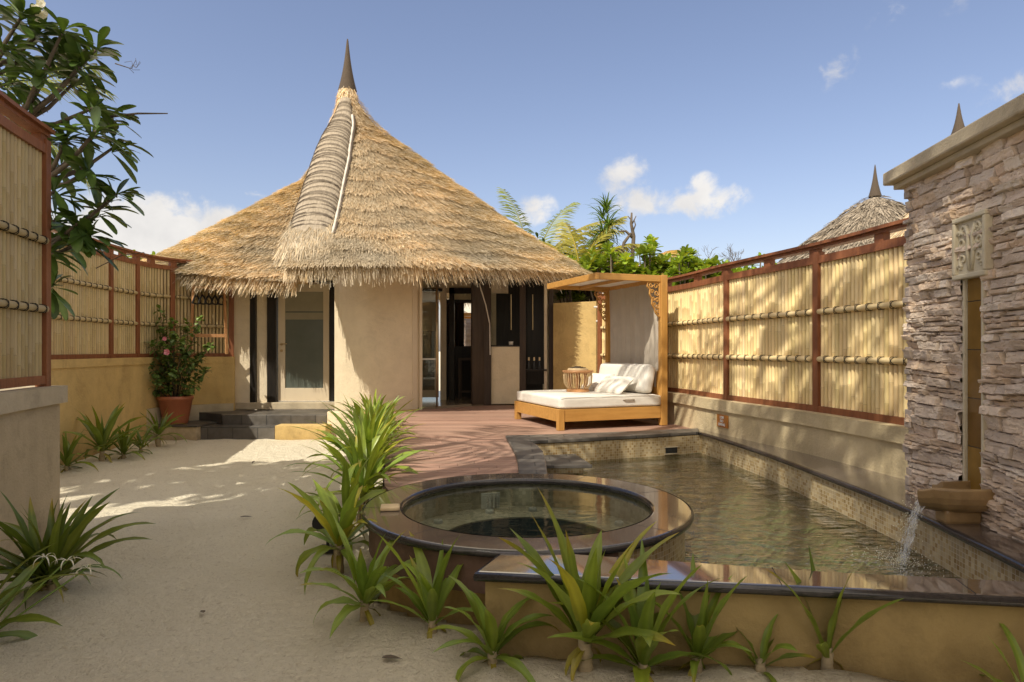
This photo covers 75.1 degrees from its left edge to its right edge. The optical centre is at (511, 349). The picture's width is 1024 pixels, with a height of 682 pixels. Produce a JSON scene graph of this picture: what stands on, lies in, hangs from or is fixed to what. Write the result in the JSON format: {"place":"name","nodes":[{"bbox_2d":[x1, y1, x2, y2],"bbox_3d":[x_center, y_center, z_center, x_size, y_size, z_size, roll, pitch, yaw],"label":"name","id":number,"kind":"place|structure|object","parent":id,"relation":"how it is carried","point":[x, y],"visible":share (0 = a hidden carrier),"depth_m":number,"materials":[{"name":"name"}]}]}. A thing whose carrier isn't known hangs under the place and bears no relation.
{"place":"outdoors","nodes":[
{"label":"outdoors","id":0,"kind":"place"},
{"bbox_2d":[0,352,900,681],"bbox_3d":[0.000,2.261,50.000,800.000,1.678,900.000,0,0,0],"label":"sand ground","id":1,"kind":"structure","parent":0,"point":[218,558],"depth_m":3.89,"materials":[{"name":"beige sand"}]},
{"bbox_2d":[0,385,67,565],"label":"garden wall","id":2,"kind":"structure","parent":1,"relation":"on","point":[29,441],"depth_m":5.01,"materials":[{"name":"beige paint"}]},
{"bbox_2d":[0,90,54,388],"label":"bamboo fence","id":3,"kind":"object","parent":2,"relation":"on","point":[25,258],"visible":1,"depth_m":5.10,"materials":[{"name":"beige wood"}]},
{"bbox_2d":[0,542,100,639],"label":"strap leaf plant","id":4,"kind":"object","parent":1,"relation":"on","point":[10,592],"visible":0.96,"depth_m":3.48,"materials":[{"name":"green plant"}]},
{"bbox_2d":[0,60,118,193],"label":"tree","id":5,"kind":"object","parent":1,"relation":"on","point":[46,90],"visible":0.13,"depth_m":14.71,"materials":[{"name":"green plant"}]},
{"bbox_2d":[0,488,154,609],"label":"strap leaf plant","id":6,"kind":"object","parent":1,"relation":"on","point":[68,539],"visible":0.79,"depth_m":4.01,"materials":[{"name":"green plant"}]},
{"bbox_2d":[0,0,167,320],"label":"frangipani tree","id":7,"kind":"object","parent":1,"relation":"on","point":[68,53],"visible":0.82,"depth_m":5.92,"materials":[{"name":"green plant"}]},
{"bbox_2d":[60,431,110,472],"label":"strap leaf plant","id":8,"kind":"object","parent":1,"relation":"on","point":[67,457],"visible":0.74,"depth_m":8.20,"materials":[{"name":"green plant"}]},
{"bbox_2d":[63,402,157,462],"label":"strap leaf plant","id":9,"kind":"object","parent":1,"relation":"on","point":[99,433],"visible":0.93,"depth_m":8.82,"materials":[{"name":"green plant"}]},
{"bbox_2d":[87,421,165,459],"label":"strap leaf plant","id":10,"kind":"object","parent":1,"relation":"on","point":[125,443],"visible":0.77,"depth_m":9.22,"materials":[{"name":"green plant"}]},
{"bbox_2d":[33,357,234,465],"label":"boundary wall","id":11,"kind":"structure","parent":1,"relation":"on","point":[105,387],"depth_m":10.24,"materials":[{"name":"yellow paint"}]},
{"bbox_2d":[51,229,233,359],"bbox_3d":[-5.675,-0.710,9.504,1.133,1.770,5.737,0,0,0],"label":"bamboo fence","id":12,"kind":"object","parent":11,"relation":"on","point":[113,309],"visible":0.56,"depth_m":10.63,"materials":[{"name":"beige wood"}]},
{"bbox_2d":[189,279,227,353],"bbox_3d":[-5.399,-0.602,11.856,0.632,1.366,0.147,0,0,-26],"label":"towel rack","id":13,"kind":"object","parent":12,"relation":"attached to","point":[225,335],"visible":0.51,"depth_m":11.88,"materials":[{"name":"wood"}]},
{"bbox_2d":[191,290,200,304],"bbox_3d":[-5.578,-0.945,11.768,0.032,0.298,0.225,0,0,16],"label":"clothes hanger","id":14,"kind":"object","parent":13,"relation":"hanging from","point":[193,302],"visible":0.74,"depth_m":11.73,"materials":[{"name":"black metal"}]},
{"bbox_2d":[198,288,206,304],"bbox_3d":[-5.488,-0.945,11.812,0.032,0.298,0.225,0,0,16],"label":"clothes hanger","id":15,"kind":"object","parent":13,"relation":"hanging from","point":[202,295],"visible":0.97,"depth_m":11.79,"materials":[{"name":"black metal"}]},
{"bbox_2d":[204,289,212,304],"bbox_3d":[-5.398,-0.945,11.855,0.032,0.298,0.225,0,0,16],"label":"clothes hanger","id":16,"kind":"object","parent":13,"relation":"hanging from","point":[209,296],"visible":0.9,"depth_m":11.83,"materials":[{"name":"black metal"}]},
{"bbox_2d":[210,289,217,304],"bbox_3d":[-5.308,-0.945,11.899,0.032,0.298,0.225,0,0,16],"label":"clothes hanger","id":17,"kind":"object","parent":13,"relation":"hanging from","point":[214,296],"visible":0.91,"depth_m":11.87,"materials":[{"name":"black metal"}]},
{"bbox_2d":[217,289,222,304],"bbox_3d":[-5.218,-0.945,11.942,0.032,0.298,0.225,0,0,16],"label":"clothes hanger","id":18,"kind":"object","parent":13,"relation":"hanging from","point":[220,296],"visible":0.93,"depth_m":11.91,"materials":[{"name":"black metal"}]},
{"bbox_2d":[112,422,167,453],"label":"strap leaf plant","id":19,"kind":"object","parent":1,"relation":"on","point":[140,445],"visible":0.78,"depth_m":9.67,"materials":[{"name":"green plant"}]},
{"bbox_2d":[126,249,161,259],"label":"sea lettuce shrub","id":20,"kind":"object","parent":1,"relation":"on","point":[153,253],"visible":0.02,"depth_m":12.90,"materials":[{"name":"green plant"}]},
{"bbox_2d":[137,407,186,446],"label":"strap leaf plant","id":21,"kind":"object","parent":1,"relation":"on","point":[157,430],"visible":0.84,"depth_m":10.17,"materials":[{"name":"green plant"}]},
{"bbox_2d":[153,420,216,440],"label":"plant plinth","id":22,"kind":"structure","parent":1,"relation":"on","point":[190,430],"depth_m":11.03,"materials":[{"name":"beige paint"}]},
{"bbox_2d":[157,395,193,424],"bbox_3d":[-5.720,1.019,11.320,0.564,0.470,0.564,0,0,0],"label":"flower pot","id":23,"kind":"object","parent":22,"relation":"on","point":[179,406],"visible":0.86,"depth_m":11.13,"materials":[{"name":"ceramic"}]},
{"bbox_2d":[147,304,214,396],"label":"hibiscus bush","id":24,"kind":"object","parent":23,"relation":"in","point":[172,374],"visible":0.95,"depth_m":11.21,"materials":[{"name":"green plant"}]},
{"bbox_2d":[199,410,355,439],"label":"entrance steps","id":25,"kind":"structure","parent":1,"relation":"on","point":[257,424],"depth_m":11.33,"materials":[{"name":"grey stone"}]},
{"bbox_2d":[268,478,376,592],"bbox_3d":[-1.087,1.178,4.385,1.022,0.691,0.826,0,0,0],"label":"strap leaf plant","id":26,"kind":"object","parent":1,"relation":"on","point":[325,500],"visible":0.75,"depth_m":4.32,"materials":[{"name":"green plant"}]},
{"bbox_2d":[312,517,333,552],"bbox_3d":[-1.387,1.359,4.913,0.154,0.323,0.193,0,0,0],"label":"garden spotlight","id":27,"kind":"object","parent":1,"relation":"on","point":[316,524],"visible":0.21,"depth_m":4.87,"materials":[{"name":"black metal"}]},
{"bbox_2d":[297,457,386,548],"bbox_3d":[-1.238,1.179,5.053,0.739,0.766,0.905,0,0,0],"label":"strap leaf plant","id":28,"kind":"object","parent":1,"relation":"on","point":[346,487],"visible":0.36,"depth_m":5.00,"materials":[{"name":"green plant"}]},
{"bbox_2d":[300,513,415,638],"bbox_3d":[-0.720,1.221,3.519,0.758,0.607,0.798,0,0,0],"label":"strap leaf plant","id":29,"kind":"object","parent":1,"relation":"on","point":[372,584],"visible":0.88,"depth_m":3.54,"materials":[{"name":"green plant"}]},
{"bbox_2d":[288,422,427,529],"bbox_3d":[-1.187,1.078,5.702,1.211,0.949,1.200,0,0,41],"label":"strap leaf plant","id":30,"kind":"object","parent":1,"relation":"on","point":[369,476],"visible":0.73,"depth_m":5.64,"materials":[{"name":"green plant"}]},
{"bbox_2d":[291,399,435,520],"bbox_3d":[-1.392,1.006,6.194,1.328,1.133,1.586,0,0,0],"label":"strap leaf plant","id":31,"kind":"object","parent":1,"relation":"on","point":[371,438],"visible":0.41,"depth_m":6.24,"materials":[{"name":"green plant"}]},
{"bbox_2d":[140,39,593,413],"bbox_3d":[-2.890,-2.491,14.532,9.279,8.082,8.560,0,0,30],"label":"thatched hut","id":32,"kind":"object","parent":1,"relation":"on","point":[355,255],"visible":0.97,"depth_m":12.33,"materials":[{"name":"plant"}]},
{"bbox_2d":[278,284,328,400],"bbox_3d":[-3.907,-0.137,12.471,0.955,2.195,0.104,0,0,0],"label":"door","id":33,"kind":"structure","parent":32,"relation":"in","point":[303,318],"depth_m":12.49,"materials":[{"name":"beige paint"}]},
{"bbox_2d":[422,278,437,406],"bbox_3d":[-1.524,-0.150,12.047,0.396,2.400,0.037,0,0,-31],"label":"glass door","id":34,"kind":"structure","parent":32,"relation":"in","point":[436,358],"depth_m":12.13,"materials":[{"name":"gold metal"}]},
{"bbox_2d":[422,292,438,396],"bbox_3d":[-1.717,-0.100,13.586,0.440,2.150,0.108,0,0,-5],"label":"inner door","id":35,"kind":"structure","parent":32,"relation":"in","point":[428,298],"depth_m":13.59,"materials":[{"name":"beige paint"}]},
{"bbox_2d":[471,279,483,404],"bbox_3d":[-0.660,-0.160,12.800,0.300,2.420,0.050,0,0,-43],"label":"door leaf","id":36,"kind":"structure","parent":32,"relation":"in","point":[477,301],"depth_m":12.76,"materials":[{"name":"black wood"}]},
{"bbox_2d":[527,357,530,368],"bbox_3d":[0.330,0.266,13.070,0.088,0.237,0.088,0,0,0],"label":"bottle","id":37,"kind":"object","parent":32,"relation":"on","point":[528,365],"visible":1,"depth_m":13.05,"materials":[{"name":"black glass"}]},
{"bbox_2d":[532,357,535,368],"bbox_3d":[0.435,0.266,13.070,0.088,0.237,0.088,0,0,0],"label":"bottle","id":38,"kind":"object","parent":32,"relation":"on","point":[534,365],"visible":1,"depth_m":13.05,"materials":[{"name":"black glass"}]},
{"bbox_2d":[537,357,541,368],"bbox_3d":[0.540,0.266,13.070,0.088,0.237,0.088,0,0,0],"label":"bottle","id":39,"kind":"object","parent":32,"relation":"on","point":[539,365],"visible":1,"depth_m":13.05,"materials":[{"name":"black glass"}]},
{"bbox_2d":[313,394,421,472],"bbox_3d":[-1.549,1.006,7.079,1.195,1.122,1.074,0,0,0],"label":"strap leaf plant","id":40,"kind":"object","parent":1,"relation":"on","point":[369,420],"visible":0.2,"depth_m":7.00,"materials":[{"name":"green plant"}]},
{"bbox_2d":[329,395,419,473],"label":"strap leaf plant","id":41,"kind":"object","parent":1,"relation":"on","point":[358,407],"visible":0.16,"depth_m":7.74,"materials":[{"name":"green plant"}]},
{"bbox_2d":[342,392,411,432],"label":"strap leaf plant","id":42,"kind":"object","parent":1,"relation":"on","point":[364,401],"visible":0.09,"depth_m":8.52,"materials":[{"name":"green plant"}]},
{"bbox_2d":[351,390,415,428],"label":"strap leaf plant","id":43,"kind":"object","parent":1,"relation":"on","point":[374,401],"visible":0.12,"depth_m":9.28,"materials":[{"name":"green plant"}]},
{"bbox_2d":[382,655,401,658],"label":"fallen leaf","id":44,"kind":"object","parent":1,"relation":"on","point":[390,656],"visible":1,"depth_m":3.16,"materials":[{"name":"brown plant"}]},
{"bbox_2d":[370,531,472,638],"bbox_3d":[-0.476,1.213,3.462,0.598,0.654,0.691,0,0,-24],"label":"strap leaf plant","id":45,"kind":"object","parent":1,"relation":"on","point":[429,604],"visible":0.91,"depth_m":3.40,"materials":[{"name":"green plant"}]},
{"bbox_2d":[426,575,560,681],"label":"strap leaf plant","id":46,"kind":"object","parent":1,"relation":"on","point":[496,639],"visible":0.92,"depth_m":3.09,"materials":[{"name":"green plant"}]},
{"bbox_2d":[361,473,693,624],"bbox_3d":[0.100,1.800,4.575,2.224,1.501,2.224,0,0,0],"label":"hot tub","id":47,"kind":"object","parent":1,"relation":"in","point":[479,516],"visible":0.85,"depth_m":4.84,"materials":[{"name":"stone"}]},
{"bbox_2d":[380,503,399,510],"bbox_3d":[-0.800,1.036,4.370,0.125,0.025,0.115,0,0,-9],"label":"wooden block","id":48,"kind":"object","parent":47,"relation":"on","point":[389,507],"depth_m":4.32,"materials":[{"name":"brown wood"}]},
{"bbox_2d":[383,405,690,490],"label":"timber deck","id":49,"kind":"structure","parent":1,"relation":"on","point":[466,440],"depth_m":8.47,"materials":[{"name":"red brown timber"}]},
{"bbox_2d":[514,272,666,430],"bbox_3d":[1.125,0.011,9.907,1.698,2.135,1.663,0,0,-21],"label":"daybed","id":50,"kind":"object","parent":49,"relation":"on","point":[635,312],"visible":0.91,"depth_m":9.58,"materials":[{"name":"brown wood"}]},
{"bbox_2d":[582,373,615,389],"bbox_3d":[1.326,0.504,10.360,0.156,0.360,0.660,47,-17,-17],"label":"pillow","id":51,"kind":"object","parent":50,"relation":"on","point":[597,378],"visible":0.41,"depth_m":10.25,"materials":[{"name":"white fabric"}]},
{"bbox_2d":[592,376,634,393],"bbox_3d":[1.487,0.515,9.768,0.360,0.158,0.660,-44,20,-22],"label":"pillow","id":52,"kind":"object","parent":50,"relation":"on","point":[615,384],"visible":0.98,"depth_m":9.63,"materials":[{"name":"white fabric"}]},
{"bbox_2d":[599,363,654,393],"bbox_3d":[1.710,0.420,10.138,0.232,0.424,1.466,0,0,-21],"label":"back cushion","id":53,"kind":"object","parent":50,"relation":"on","point":[643,375],"visible":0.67,"depth_m":9.69,"materials":[{"name":"white fabric"}]},
{"bbox_2d":[535,232,577,257],"bbox_3d":[1.525,-0.799,18.039,2.975,4.826,3.036,0,0,-21],"label":"leafy tree","id":54,"kind":"object","parent":1,"relation":"on","point":[543,239],"visible":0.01,"depth_m":17.98,"materials":[{"name":"green plant"}]},
{"bbox_2d":[497,187,624,253],"bbox_3d":[0.650,-1.535,18.058,4.727,6.269,2.901,0,0,0],"label":"palm tree","id":55,"kind":"object","parent":1,"relation":"on","point":[573,204],"visible":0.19,"depth_m":18.55,"materials":[{"name":"green plant"}]},
{"bbox_2d":[554,255,588,302],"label":"sea lettuce shrub","id":56,"kind":"object","parent":1,"relation":"on","point":[579,295],"visible":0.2,"depth_m":14.56,"materials":[{"name":"green plant"}]},
{"bbox_2d":[553,301,596,389],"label":"screen wall","id":57,"kind":"structure","parent":1,"relation":"on","point":[574,334],"depth_m":12.63,"materials":[{"name":"yellow paint"}]},
{"bbox_2d":[500,487,678,680],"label":"strap leaf plant","id":58,"kind":"object","parent":1,"relation":"on","point":[580,600],"visible":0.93,"depth_m":2.96,"materials":[{"name":"green plant"}]},
{"bbox_2d":[539,216,656,300],"bbox_3d":[1.681,-0.808,15.823,3.526,4.815,2.243,0,0,0],"label":"palm tree","id":59,"kind":"object","parent":1,"relation":"on","point":[565,233],"visible":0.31,"depth_m":15.89,"materials":[{"name":"green plant"}]},
{"bbox_2d":[584,193,626,257],"bbox_3d":[2.253,-1.115,16.011,1.292,5.230,1.187,0,0,0],"label":"pandanus","id":60,"kind":"object","parent":1,"relation":"on","point":[606,205],"visible":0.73,"depth_m":15.89,"materials":[{"name":"green plant"}]},
{"bbox_2d":[579,241,636,300],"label":"sea lettuce shrub","id":61,"kind":"object","parent":1,"relation":"on","point":[605,262],"visible":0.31,"depth_m":13.89,"materials":[{"name":"green plant"}]},
{"bbox_2d":[610,213,635,259],"bbox_3d":[2.559,-2.168,15.503,0.677,2.045,0.133,0,0,0],"label":"bare tree","id":62,"kind":"object","parent":1,"relation":"on","point":[632,233],"visible":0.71,"depth_m":15.47,"materials":[{"name":"brown plant"}]},
{"bbox_2d":[547,538,731,681],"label":"strap leaf plant","id":63,"kind":"object","parent":1,"relation":"on","point":[643,615],"visible":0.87,"depth_m":2.95,"materials":[{"name":"green plant"}]},
{"bbox_2d":[617,234,676,274],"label":"sea lettuce shrub","id":64,"kind":"object","parent":1,"relation":"on","point":[652,264],"visible":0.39,"depth_m":13.66,"materials":[{"name":"green plant"}]},
{"bbox_2d":[617,250,679,274],"bbox_3d":[3.684,-0.520,17.189,2.590,4.241,1.721,0,0,0],"label":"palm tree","id":65,"kind":"object","parent":1,"relation":"on","point":[672,252],"visible":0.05,"depth_m":17.34,"materials":[{"name":"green plant"}]},
{"bbox_2d":[661,244,708,285],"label":"sea lettuce shrub","id":66,"kind":"object","parent":1,"relation":"on","point":[684,262],"visible":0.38,"depth_m":13.18,"materials":[{"name":"green plant"}]},
{"bbox_2d":[655,554,752,681],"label":"strap leaf plant","id":67,"kind":"object","parent":1,"relation":"on","point":[700,624],"visible":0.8,"depth_m":2.98,"materials":[{"name":"green plant"}]},
{"bbox_2d":[699,255,738,279],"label":"sea lettuce shrub","id":68,"kind":"object","parent":1,"relation":"on","point":[713,261],"visible":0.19,"depth_m":12.65,"materials":[{"name":"green plant"}]},
{"bbox_2d":[473,428,1023,681],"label":"swimming pool","id":69,"kind":"structure","parent":1,"relation":"in","point":[932,629],"depth_m":3.12,"materials":[{"name":"beige tile"}]},
{"bbox_2d":[550,453,961,578],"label":"pool water","id":70,"kind":"structure","parent":69,"relation":"in","point":[743,517],"depth_m":5.04,"materials":[{"name":"liquid"}]},
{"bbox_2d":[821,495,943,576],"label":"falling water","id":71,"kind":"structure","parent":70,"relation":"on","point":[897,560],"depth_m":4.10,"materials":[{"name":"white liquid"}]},
{"bbox_2d":[883,93,1023,542],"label":"stone wall","id":72,"kind":"structure","parent":69,"relation":"on","point":[963,352],"depth_m":4.13,"materials":[{"name":"beige stone"}]},
{"bbox_2d":[917,481,994,523],"bbox_3d":[2.689,0.935,4.059,0.424,0.240,0.340,0,0,0],"label":"water spout","id":73,"kind":"object","parent":72,"relation":"attached to","point":[955,502],"visible":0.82,"depth_m":3.99,"materials":[{"name":"stone"}]},
{"bbox_2d":[952,209,993,280],"bbox_3d":[2.823,-0.635,4.086,0.055,0.390,0.350,0,0,6],"label":"carved plaque","id":74,"kind":"object","parent":72,"relation":"attached to","point":[974,262],"visible":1,"depth_m":4.05,"materials":[{"name":"stone"}]},
{"bbox_2d":[737,252,776,271],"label":"sea lettuce shrub","id":75,"kind":"object","parent":1,"relation":"on","point":[753,266],"visible":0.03,"depth_m":12.55,"materials":[{"name":"green plant"}]},
{"bbox_2d":[721,614,814,681],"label":"strap leaf plant","id":76,"kind":"object","parent":1,"relation":"on","point":[760,662],"visible":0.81,"depth_m":3.00,"materials":[{"name":"green plant"}]},
{"bbox_2d":[646,391,908,479],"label":"wall","id":77,"kind":"structure","parent":1,"relation":"on","point":[874,446],"depth_m":6.74,"materials":[{"name":"beige paint"}]},
{"bbox_2d":[717,414,727,427],"bbox_3d":[2.593,0.880,8.202,0.024,0.155,0.240,0,0,-13],"label":"warning sign","id":78,"kind":"object","parent":77,"relation":"attached to","point":[722,420],"visible":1,"depth_m":8.19,"materials":[{"name":"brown wood"}]},
{"bbox_2d":[597,217,908,424],"bbox_3d":[2.650,-0.200,8.283,0.546,1.750,7.316,0,0,-15],"label":"bamboo fence","id":79,"kind":"object","parent":77,"relation":"on","point":[818,330],"visible":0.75,"depth_m":6.96,"materials":[{"name":"beige wood"}]},
{"bbox_2d":[768,544,903,669],"bbox_3d":[1.341,1.229,2.991,0.506,0.565,0.526,0,0,-21],"label":"strap leaf plant","id":80,"kind":"object","parent":1,"relation":"on","point":[826,649],"visible":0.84,"depth_m":2.96,"materials":[{"name":"green plant"}]},
{"bbox_2d":[777,165,907,263],"bbox_3d":[13.197,-2.611,24.189,12.125,8.223,12.144,0,0,0],"label":"thatched hut","id":81,"kind":"object","parent":1,"relation":"on","point":[877,208],"visible":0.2,"depth_m":23.18,"materials":[{"name":"beige plant"}]},
{"bbox_2d":[890,103,964,238],"bbox_3d":[11.762,-2.489,17.493,6.758,7.977,6.749,0,0,0],"label":"thatched hut","id":82,"kind":"object","parent":1,"relation":"on","point":[958,124],"visible":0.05,"depth_m":17.44,"materials":[{"name":"beige paint"}]},
{"bbox_2d":[962,623,1023,681],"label":"strap leaf plant","id":83,"kind":"object","parent":1,"relation":"on","point":[1017,652],"visible":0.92,"depth_m":2.78,"materials":[{"name":"green plant"}]},
{"bbox_2d":[0,0,1023,351],"label":"sky","id":84,"kind":"structure","parent":0,"point":[752,126],"materials":[{"name":"blue"}]},
{"bbox_2d":[562,366,593,391],"bbox_3d":[0.985,0.442,9.963,0.470,0.387,0.470,0,0,0],"label":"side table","id":85,"kind":"object","parent":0,"point":[577,371],"visible":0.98,"depth_m":9.85,"materials":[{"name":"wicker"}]},
{"bbox_2d":[695,243,743,261],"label":"bare shrub","id":86,"kind":"object","parent":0,"point":[732,259],"visible":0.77,"depth_m":15.00,"materials":[{"name":"brown plant"}]}
]}

